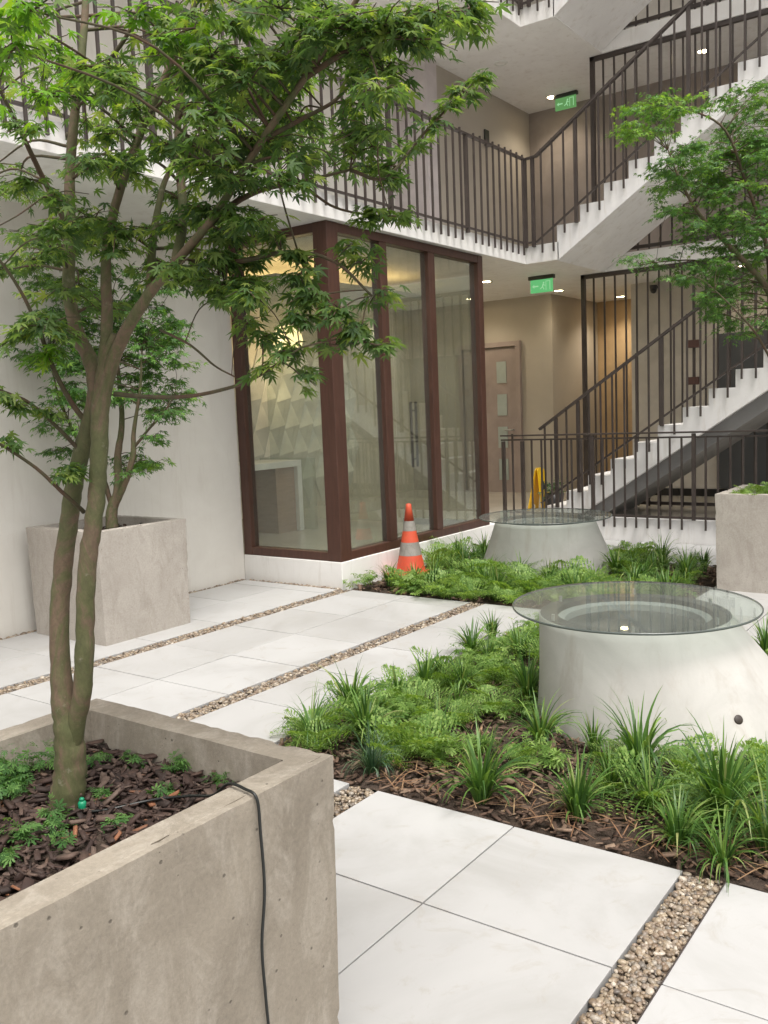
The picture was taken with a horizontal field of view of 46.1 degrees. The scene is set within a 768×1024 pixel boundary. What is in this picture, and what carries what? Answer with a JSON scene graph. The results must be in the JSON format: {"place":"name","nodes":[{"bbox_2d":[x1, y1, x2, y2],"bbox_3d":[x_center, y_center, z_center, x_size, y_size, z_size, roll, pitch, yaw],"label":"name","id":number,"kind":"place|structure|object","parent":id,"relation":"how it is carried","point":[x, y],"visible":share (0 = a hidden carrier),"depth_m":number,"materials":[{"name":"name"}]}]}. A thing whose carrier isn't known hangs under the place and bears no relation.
{"place":"outdoors","nodes":[
{"label":"outdoors","id":0,"kind":"place"},
{"bbox_2d":[0,540,767,1023],"bbox_3d":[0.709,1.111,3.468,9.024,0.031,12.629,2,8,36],"label":"paving","id":1,"kind":"structure","parent":0,"point":[448,916],"depth_m":2.92,"materials":[{"name":"tile"}]},
{"bbox_2d":[26,515,189,645],"bbox_3d":[-1.997,0.467,6.600,0.821,0.783,0.781,2,8,36],"label":"concrete planter","id":2,"kind":"object","parent":1,"relation":"on","point":[142,584],"visible":0.77,"depth_m":6.37,"materials":[{"name":"concrete"}]},
{"bbox_2d":[102,523,141,529],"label":"bark mulch","id":3,"kind":"object","parent":2,"relation":"in","point":[104,528],"visible":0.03,"depth_m":6.79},
{"bbox_2d":[4,263,208,528],"bbox_3d":[-2.058,-0.850,6.476,1.587,1.968,1.090,-3,6,-3],"label":"maple tree","id":4,"kind":"object","parent":3,"relation":"on","point":[158,346],"visible":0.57,"depth_m":6.36,"materials":[{"name":"green plant"}]},
{"bbox_2d":[0,200,244,638],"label":"side wall","id":5,"kind":"structure","parent":1,"relation":"on","point":[197,488],"depth_m":7.54,"materials":[{"name":"white paint"}]},
{"bbox_2d":[0,579,245,639],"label":"pebble strip","id":6,"kind":"object","parent":1,"relation":"on","point":[23,633],"visible":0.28,"depth_m":7.94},
{"bbox_2d":[0,698,338,1023],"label":"concrete planter","id":7,"kind":"object","parent":1,"relation":"on","point":[159,922],"visible":0.8,"depth_m":1.70,"materials":[{"name":"concrete"}]},
{"bbox_2d":[0,739,238,900],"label":"bark mulch","id":8,"kind":"object","parent":7,"relation":"in","point":[135,781],"visible":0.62,"depth_m":1.90,"materials":[{"name":"wood"}]},
{"bbox_2d":[0,739,234,870],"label":"fern patch","id":9,"kind":"object","parent":8,"relation":"on","point":[14,783],"visible":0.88,"depth_m":1.97,"materials":[{"name":"plant"}]},
{"bbox_2d":[0,0,512,815],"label":"maple tree","id":10,"kind":"object","parent":8,"relation":"on","point":[264,84],"visible":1,"depth_m":1.66,"materials":[{"name":"green plant"}]},
{"bbox_2d":[83,782,269,1023],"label":"cable","id":11,"kind":"object","parent":7,"relation":"hanging from","point":[253,793],"visible":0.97,"depth_m":1.77,"materials":[{"name":"rubber"}]},
{"bbox_2d":[0,589,349,694],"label":"pebble strip","id":12,"kind":"object","parent":1,"relation":"on","point":[102,661],"visible":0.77,"depth_m":6.26,"materials":[{"name":"gravel"}]},
{"bbox_2d":[176,602,482,720],"bbox_3d":[-0.432,0.941,5.399,0.142,0.045,3.978,2,8,36],"label":"pebble strip","id":13,"kind":"object","parent":1,"relation":"on","point":[221,702],"visible":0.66,"depth_m":5.40,"materials":[{"name":"gravel"}]},
{"bbox_2d":[333,786,374,817],"bbox_3d":[-0.458,1.194,3.125,0.149,0.040,1.309,2,8,36],"label":"pebble strip","id":14,"kind":"object","parent":1,"relation":"on","point":[352,799],"visible":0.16,"depth_m":3.56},
{"bbox_2d":[278,628,767,892],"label":"bark mulch","id":15,"kind":"object","parent":1,"relation":"on","point":[467,802],"visible":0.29,"depth_m":3.56,"materials":[{"name":"wood"}]},
{"bbox_2d":[262,679,348,750],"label":"grass tuft","id":16,"kind":"object","parent":15,"relation":"on","point":[306,719],"visible":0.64,"depth_m":4.17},
{"bbox_2d":[298,657,396,712],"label":"grass tuft","id":17,"kind":"object","parent":15,"relation":"on","point":[344,694],"visible":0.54,"depth_m":4.52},
{"bbox_2d":[329,676,412,744],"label":"grass tuft","id":18,"kind":"object","parent":15,"relation":"on","point":[366,711],"visible":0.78,"depth_m":4.10,"materials":[{"name":"plant"}]},
{"bbox_2d":[340,720,407,779],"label":"grass tuft","id":19,"kind":"object","parent":15,"relation":"on","point":[370,763],"visible":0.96,"depth_m":3.77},
{"bbox_2d":[372,663,418,695],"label":"grass tuft","id":20,"kind":"object","parent":15,"relation":"on","point":[395,681],"visible":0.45,"depth_m":4.58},
{"bbox_2d":[409,648,446,689],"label":"grass tuft","id":21,"kind":"object","parent":15,"relation":"on","point":[425,670],"visible":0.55,"depth_m":4.81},
{"bbox_2d":[405,686,473,735],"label":"grass tuft","id":22,"kind":"object","parent":15,"relation":"on","point":[436,704],"visible":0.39,"depth_m":4.20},
{"bbox_2d":[428,673,474,708],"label":"grass tuft","id":23,"kind":"object","parent":15,"relation":"on","point":[457,695],"visible":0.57,"depth_m":4.57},
{"bbox_2d":[432,648,492,691],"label":"grass tuft","id":24,"kind":"object","parent":15,"relation":"on","point":[461,675],"visible":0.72,"depth_m":4.82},
{"bbox_2d":[435,617,503,653],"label":"grass tuft","id":25,"kind":"object","parent":15,"relation":"on","point":[467,643],"visible":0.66,"depth_m":5.53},
{"bbox_2d":[464,724,498,753],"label":"grass tuft","id":26,"kind":"object","parent":15,"relation":"on","point":[484,735],"visible":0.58,"depth_m":3.95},
{"bbox_2d":[426,717,541,805],"bbox_3d":[0.380,0.965,3.442,0.489,0.306,0.475,1,7,31],"label":"grass tuft","id":27,"kind":"object","parent":15,"relation":"on","point":[482,779],"visible":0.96,"depth_m":3.45,"materials":[{"name":"plant"}]},
{"bbox_2d":[469,625,512,664],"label":"grass tuft","id":28,"kind":"object","parent":15,"relation":"on","point":[488,650],"visible":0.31,"depth_m":5.26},
{"bbox_2d":[477,608,506,639],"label":"grass tuft","id":29,"kind":"object","parent":15,"relation":"on","point":[491,622],"visible":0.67,"depth_m":5.84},
{"bbox_2d":[492,647,538,701],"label":"grass tuft","id":30,"kind":"object","parent":15,"relation":"on","point":[526,682],"visible":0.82,"depth_m":4.62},
{"bbox_2d":[269,618,767,848],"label":"fern patch","id":31,"kind":"object","parent":15,"relation":"on","point":[406,740],"visible":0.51,"depth_m":4.00,"materials":[{"name":"plant"}]},
{"bbox_2d":[499,620,538,660],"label":"grass tuft","id":32,"kind":"object","parent":15,"relation":"on","point":[516,641],"visible":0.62,"depth_m":5.36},
{"bbox_2d":[339,612,701,771],"bbox_3d":[1.519,0.910,4.192,3.283,0.233,2.592,2,8,36],"label":"leafy ground cover","id":33,"kind":"object","parent":15,"relation":"on","point":[550,754],"visible":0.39,"depth_m":4.33,"materials":[{"name":"plant"}]},
{"bbox_2d":[500,689,546,722],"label":"grass tuft","id":34,"kind":"object","parent":15,"relation":"on","point":[518,708],"visible":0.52,"depth_m":4.38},
{"bbox_2d":[500,687,586,749],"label":"grass tuft","id":35,"kind":"object","parent":15,"relation":"on","point":[536,727],"visible":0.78,"depth_m":4.00,"materials":[{"name":"plant"}]},
{"bbox_2d":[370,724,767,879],"bbox_3d":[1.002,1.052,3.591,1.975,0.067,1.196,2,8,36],"label":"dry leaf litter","id":36,"kind":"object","parent":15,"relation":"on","point":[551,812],"visible":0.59,"depth_m":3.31,"materials":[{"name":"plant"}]},
{"bbox_2d":[533,743,617,821],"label":"grass tuft","id":37,"kind":"object","parent":15,"relation":"on","point":[578,781],"visible":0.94,"depth_m":3.28,"materials":[{"name":"plant"}]},
{"bbox_2d":[535,766,618,824],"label":"grass tuft","id":38,"kind":"object","parent":15,"relation":"on","point":[589,802],"visible":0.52,"depth_m":3.30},
{"bbox_2d":[565,708,615,754],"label":"grass tuft","id":39,"kind":"object","parent":15,"relation":"on","point":[595,739],"visible":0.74,"depth_m":3.85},
{"bbox_2d":[563,732,656,806],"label":"grass tuft","id":40,"kind":"object","parent":15,"relation":"on","point":[612,778],"visible":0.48,"depth_m":3.49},
{"bbox_2d":[512,581,767,763],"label":"light well","id":41,"kind":"object","parent":15,"relation":"on","point":[701,661],"visible":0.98,"depth_m":3.99,"materials":[{"name":"concrete"}]},
{"bbox_2d":[580,685,701,779],"bbox_3d":[1.028,0.885,3.620,0.526,0.373,0.545,-5,7,-20],"label":"grass tuft","id":42,"kind":"object","parent":15,"relation":"on","point":[630,741],"visible":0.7,"depth_m":3.62,"materials":[{"name":"plant"}]},
{"bbox_2d":[601,735,700,833],"bbox_3d":[0.963,0.963,3.307,0.410,0.291,0.363,3,8,40],"label":"grass tuft","id":43,"kind":"object","parent":15,"relation":"on","point":[645,781],"visible":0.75,"depth_m":3.33,"materials":[{"name":"plant"}]},
{"bbox_2d":[627,786,733,862],"bbox_3d":[1.002,1.020,3.029,0.337,0.236,0.374,3,8,38],"label":"grass tuft","id":44,"kind":"object","parent":15,"relation":"on","point":[675,823],"visible":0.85,"depth_m":3.04,"materials":[{"name":"plant"}]},
{"bbox_2d":[639,709,767,863],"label":"grass tuft","id":45,"kind":"object","parent":15,"relation":"on","point":[726,791],"visible":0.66,"depth_m":3.14,"materials":[{"name":"plant"}]},
{"bbox_2d":[665,792,765,892],"bbox_3d":[1.058,1.015,2.910,0.363,0.269,0.363,-5,7,-24],"label":"grass tuft","id":46,"kind":"object","parent":15,"relation":"on","point":[724,856],"visible":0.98,"depth_m":2.89,"materials":[{"name":"plant"}]},
{"bbox_2d":[672,721,765,822],"bbox_3d":[1.202,0.919,3.236,0.379,0.375,0.391,-3,6,-7],"label":"grass tuft","id":47,"kind":"object","parent":15,"relation":"on","point":[724,767],"visible":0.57,"depth_m":3.18,"materials":[{"name":"plant"}]},
{"bbox_2d":[685,742,767,857],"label":"grass tuft","id":48,"kind":"object","parent":15,"relation":"on","point":[762,832],"visible":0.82,"depth_m":3.00,"materials":[{"name":"plant"}]},
{"bbox_2d":[749,616,767,655],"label":"grass tuft","id":49,"kind":"object","parent":15,"relation":"on","point":[763,641],"visible":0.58,"depth_m":5.25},
{"bbox_2d":[344,551,716,609],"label":"bark mulch","id":50,"kind":"object","parent":1,"relation":"on","point":[713,571],"visible":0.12,"depth_m":7.52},
{"bbox_2d":[394,503,432,576],"bbox_3d":[0.236,0.250,8.270,0.360,0.660,0.360,2,8,36],"label":"traffic cone","id":51,"kind":"object","parent":50,"relation":"on","point":[410,547],"visible":0.79,"depth_m":8.21,"materials":[{"name":"orange plastic"}]},
{"bbox_2d":[441,530,481,568],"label":"grass tuft","id":52,"kind":"object","parent":50,"relation":"on","point":[466,554],"visible":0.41,"depth_m":8.57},
{"bbox_2d":[483,564,514,588],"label":"grass tuft","id":53,"kind":"object","parent":50,"relation":"on","point":[496,577],"visible":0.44,"depth_m":7.14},
{"bbox_2d":[342,559,672,602],"bbox_3d":[0.953,0.548,7.486,2.637,0.252,1.303,2,8,36],"label":"leafy ground cover","id":54,"kind":"object","parent":50,"relation":"on","point":[413,587],"visible":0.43,"depth_m":7.28,"materials":[{"name":"plant"}]},
{"bbox_2d":[524,583,551,604],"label":"grass tuft","id":55,"kind":"object","parent":50,"relation":"on","point":[540,597],"visible":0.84,"depth_m":6.84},
{"bbox_2d":[479,508,611,578],"bbox_3d":[1.502,0.282,8.393,1.271,0.527,1.351,2,8,36],"label":"light well","id":56,"kind":"object","parent":50,"relation":"on","point":[548,537],"visible":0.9,"depth_m":7.94,"materials":[{"name":"concrete"}]},
{"bbox_2d":[383,536,711,603],"bbox_3d":[1.333,0.455,7.857,2.911,0.293,2.538,2,8,36],"label":"fern patch","id":57,"kind":"object","parent":50,"relation":"on","point":[511,594],"visible":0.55,"depth_m":7.31,"materials":[{"name":"plant"}]},
{"bbox_2d":[545,564,604,592],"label":"grass tuft","id":58,"kind":"object","parent":50,"relation":"on","point":[575,580],"visible":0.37,"depth_m":6.95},
{"bbox_2d":[596,545,648,576],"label":"grass tuft","id":59,"kind":"object","parent":50,"relation":"on","point":[613,563],"visible":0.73,"depth_m":7.80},
{"bbox_2d":[606,552,661,584],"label":"grass tuft","id":60,"kind":"object","parent":50,"relation":"on","point":[635,571],"visible":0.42,"depth_m":7.26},
{"bbox_2d":[610,573,658,594],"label":"grass tuft","id":61,"kind":"object","parent":50,"relation":"on","point":[629,589],"visible":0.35,"depth_m":6.70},
{"bbox_2d":[644,548,668,575],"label":"grass tuft","id":62,"kind":"object","parent":50,"relation":"on","point":[653,558],"visible":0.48,"depth_m":7.73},
{"bbox_2d":[645,548,675,571],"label":"grass tuft","id":63,"kind":"object","parent":50,"relation":"on","point":[664,563],"visible":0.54,"depth_m":7.94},
{"bbox_2d":[641,528,681,564],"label":"grass tuft","id":64,"kind":"object","parent":50,"relation":"on","point":[661,548],"visible":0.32,"depth_m":8.22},
{"bbox_2d":[637,567,698,597],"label":"grass tuft","id":65,"kind":"object","parent":50,"relation":"on","point":[665,589],"visible":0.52,"depth_m":6.61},
{"bbox_2d":[658,545,715,583],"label":"grass tuft","id":66,"kind":"object","parent":50,"relation":"on","point":[684,568],"visible":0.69,"depth_m":7.42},
{"bbox_2d":[696,546,713,572],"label":"grass tuft","id":67,"kind":"object","parent":50,"relation":"on","point":[706,556],"visible":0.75,"depth_m":7.82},
{"bbox_2d":[576,872,722,1023],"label":"pebble strip","id":68,"kind":"object","parent":1,"relation":"on","point":[685,905],"visible":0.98,"depth_m":2.47,"materials":[{"name":"gravel"}]},
{"bbox_2d":[593,516,715,545],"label":"fence kerb","id":69,"kind":"structure","parent":1,"relation":"on","point":[694,532],"depth_m":9.60,"materials":[{"name":"white paint"}]},
{"bbox_2d":[500,430,767,530],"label":"ground fence","id":70,"kind":"object","parent":69,"relation":"on","point":[693,436],"visible":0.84,"depth_m":9.75,"materials":[{"name":"brown metal"}]},
{"bbox_2d":[635,881,725,1023],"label":"strip edging","id":71,"kind":"object","parent":1,"relation":"on","point":[665,977],"visible":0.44,"depth_m":2.45,"materials":[{"name":"grey metal"}]},
{"bbox_2d":[715,485,767,593],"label":"concrete planter","id":72,"kind":"object","parent":1,"relation":"on","point":[742,542],"visible":0.86,"depth_m":6.96,"materials":[{"name":"concrete"}]},
{"bbox_2d":[600,78,767,356],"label":"maple tree","id":73,"kind":"object","parent":72,"relation":"in","point":[754,150],"visible":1,"depth_m":6.82,"materials":[{"name":"green plant"}]},
{"bbox_2d":[724,481,767,494],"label":"fern patch","id":74,"kind":"object","parent":72,"relation":"on","point":[751,488],"visible":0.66,"depth_m":7.21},
{"bbox_2d":[0,107,767,310],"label":"gallery floor","id":75,"kind":"structure","parent":0,"point":[508,272],"depth_m":9.37,"materials":[{"name":"white paint"}]},
{"bbox_2d":[0,0,394,210],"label":"gallery wall","id":76,"kind":"structure","parent":75,"relation":"on","point":[106,37],"depth_m":8.07,"materials":[{"name":"white paint"}]},
{"bbox_2d":[0,0,527,254],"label":"railing","id":77,"kind":"object","parent":75,"relation":"on","point":[390,204],"visible":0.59,"depth_m":8.57,"materials":[{"name":"brown metal"}]},
{"bbox_2d":[274,313,302,350],"bbox_3d":[-1.229,-2.402,11.434,0.380,0.830,0.380,2,8,36],"label":"pendant lamp","id":78,"kind":"object","parent":75,"relation":"hanging from","point":[295,338],"visible":0.19,"depth_m":11.31,"materials":[{"name":"white glass"}]},
{"bbox_2d":[392,58,439,223],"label":"wall pier","id":79,"kind":"structure","parent":75,"relation":"on","point":[426,79],"depth_m":10.86,"materials":[{"name":"white paint"}]},
{"bbox_2d":[436,65,531,245],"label":"gallery wall","id":80,"kind":"structure","parent":75,"relation":"on","point":[505,124],"depth_m":12.05,"materials":[{"name":"beige paint"}]},
{"bbox_2d":[525,155,536,246],"bbox_3d":[1.640,-3.475,10.128,0.151,0.986,0.045,2,8,36],"label":"railing corner","id":81,"kind":"object","parent":75,"relation":"on","point":[533,242],"visible":1,"depth_m":10.09,"materials":[{"name":"brown metal"}]},
{"bbox_2d":[528,274,554,293],"bbox_3d":[1.958,-2.831,11.213,0.340,0.205,0.060,2,8,36],"label":"exit sign","id":82,"kind":"object","parent":75,"relation":"hanging from","point":[541,283],"visible":1,"depth_m":11.20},
{"bbox_2d":[529,55,767,252],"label":"back wall","id":83,"kind":"structure","parent":75,"relation":"on","point":[545,126],"depth_m":12.53,"materials":[{"name":"beige paint"}]},
{"bbox_2d":[589,8,767,250],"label":"tall bar screen","id":84,"kind":"object","parent":75,"relation":"on","point":[682,35],"visible":0.52,"depth_m":10.63,"materials":[{"name":"brown metal"}]},
{"bbox_2d":[242,488,576,564],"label":"lobby floor","id":85,"kind":"structure","parent":0,"point":[460,505],"depth_m":11.33,"materials":[{"name":"beige tile"}]},
{"bbox_2d":[239,457,307,533],"bbox_3d":[-1.532,-0.140,9.893,0.850,0.820,1.456,2,8,36],"label":"reception desk","id":86,"kind":"object","parent":85,"relation":"on","point":[279,495],"visible":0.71,"depth_m":10.11,"materials":[{"name":"white solid surface"},{"name":"brown laminate"}]},
{"bbox_2d":[229,307,413,518],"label":"lobby wall","id":87,"kind":"structure","parent":85,"relation":"on","point":[365,482],"depth_m":13.85,"materials":[{"name":"white paint"}]},
{"bbox_2d":[233,348,358,503],"bbox_3d":[-1.673,-1.049,11.694,0.130,2.160,4.495,2,8,36],"label":"relief panel","id":88,"kind":"object","parent":87,"relation":"attached to","point":[286,421],"visible":0.27,"depth_m":12.33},
{"bbox_2d":[227,220,494,589],"bbox_3d":[0.135,-1.048,9.403,1.170,3.198,3.519,2,8,36],"label":"glass room","id":89,"kind":"object","parent":85,"relation":"on","point":[337,562],"visible":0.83,"depth_m":8.31,"materials":[{"name":"brown metal"}]},
{"bbox_2d":[254,273,442,313],"bbox_3d":[-0.804,-2.471,10.307,1.600,0.100,3.000,2,8,36],"label":"ceiling cove","id":90,"kind":"object","parent":89,"relation":"attached to","point":[408,299],"visible":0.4,"depth_m":10.25,"materials":[{"name":"white paint"}]},
{"bbox_2d":[318,276,468,524],"bbox_3d":[-0.252,-1.228,10.679,3.040,2.695,0.132,2,8,36],"label":"glass door","id":91,"kind":"structure","parent":85,"relation":"on","point":[426,521],"depth_m":10.28,"materials":[{"name":"glass"}]},
{"bbox_2d":[408,294,560,492],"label":"back wall","id":92,"kind":"structure","parent":85,"relation":"on","point":[530,323],"depth_m":13.68,"materials":[{"name":"beige paint"}]},
{"bbox_2d":[458,340,522,492],"bbox_3d":[1.626,-1.437,13.841,1.060,2.270,0.109,2,8,36],"label":"corridor door","id":93,"kind":"structure","parent":92,"relation":"attached to","point":[503,373],"depth_m":13.79,"materials":[{"name":"brown wood"}]},
{"bbox_2d":[528,467,547,510],"bbox_3d":[1.937,-0.287,11.237,0.208,0.530,0.280,2,8,36],"label":"wet floor sign","id":94,"kind":"object","parent":85,"relation":"on","point":[537,480],"visible":0.59,"depth_m":11.21,"materials":[{"name":"yellow plastic"}]},
{"bbox_2d":[557,295,599,490],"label":"alcove wall","id":95,"kind":"structure","parent":85,"relation":"on","point":[569,347],"depth_m":13.81,"materials":[{"name":"beige paint"}]},
{"bbox_2d":[597,299,632,471],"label":"alcove wall","id":96,"kind":"structure","parent":85,"relation":"on","point":[620,334],"depth_m":14.42,"materials":[{"name":"beige paint"}]},
{"bbox_2d":[258,0,767,113],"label":"gallery floor","id":97,"kind":"structure","parent":0,"point":[543,52],"depth_m":10.76,"materials":[{"name":"white paint"}]},
{"bbox_2d":[553,90,577,111],"bbox_3d":[2.450,-5.541,12.178,0.340,0.205,0.060,2,8,36],"label":"exit sign","id":98,"kind":"object","parent":97,"relation":"hanging from","point":[566,100],"visible":1,"depth_m":12.16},
{"bbox_2d":[509,0,724,29],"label":"back wall","id":99,"kind":"structure","parent":97,"relation":"on","point":[653,6],"depth_m":11.79,"materials":[{"name":"paint"}]},
{"bbox_2d":[624,0,721,29],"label":"tall bar screen","id":100,"kind":"object","parent":97,"relation":"on","point":[658,16],"visible":0.38,"depth_m":10.41,"materials":[{"name":"brown metal"}]},
{"bbox_2d":[537,477,569,504],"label":"potted plant","id":101,"kind":"object","parent":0,"point":[549,499],"visible":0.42,"depth_m":11.01,"materials":[{"name":"green plant"}]},
{"bbox_2d":[553,0,650,51],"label":"staircase","id":102,"kind":"structure","parent":0,"point":[600,25],"depth_m":10.20,"materials":[{"name":"white paint"}]},
{"bbox_2d":[539,495,715,517],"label":"corridor floor","id":103,"kind":"structure","parent":0,"point":[675,510],"depth_m":10.84,"materials":[{"name":"concrete"}]},
{"bbox_2d":[581,253,767,506],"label":"tall bar screen","id":104,"kind":"object","parent":103,"relation":"on","point":[693,344],"visible":0.49,"depth_m":11.02,"materials":[{"name":"brown metal"}]},
{"bbox_2d":[631,268,766,488],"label":"back wall","id":105,"kind":"structure","parent":103,"relation":"on","point":[654,367],"depth_m":12.19,"materials":[{"name":"paint"}]},
{"bbox_2d":[655,488,728,495],"bbox_3d":[6.573,-0.173,10.481,7.590,0.100,0.027,2,8,36],"label":"skirting","id":106,"kind":"object","parent":105,"relation":"attached to","point":[687,492],"depth_m":12.22,"materials":[{"name":"plastic"}]},
{"bbox_2d":[719,330,766,488],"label":"service door","id":107,"kind":"structure","parent":105,"relation":"attached to","point":[736,446],"depth_m":11.71,"materials":[{"name":"grey paint"}]},
{"bbox_2d":[547,349,767,513],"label":"staircase","id":108,"kind":"structure","parent":0,"point":[744,406],"depth_m":9.58,"materials":[{"name":"white paint"}]},
{"bbox_2d":[538,256,767,511],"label":"stair railing","id":109,"kind":"object","parent":108,"relation":"attached to","point":[660,337],"visible":0.72,"depth_m":9.62,"materials":[{"name":"brown metal"}]},
{"bbox_2d":[557,55,767,271],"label":"staircase","id":110,"kind":"structure","parent":0,"point":[614,227],"depth_m":9.74,"materials":[{"name":"white paint"}]},
{"bbox_2d":[534,0,767,252],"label":"stair railing","id":111,"kind":"object","parent":110,"relation":"attached to","point":[686,7],"visible":0.89,"depth_m":9.37,"materials":[{"name":"brown metal"}]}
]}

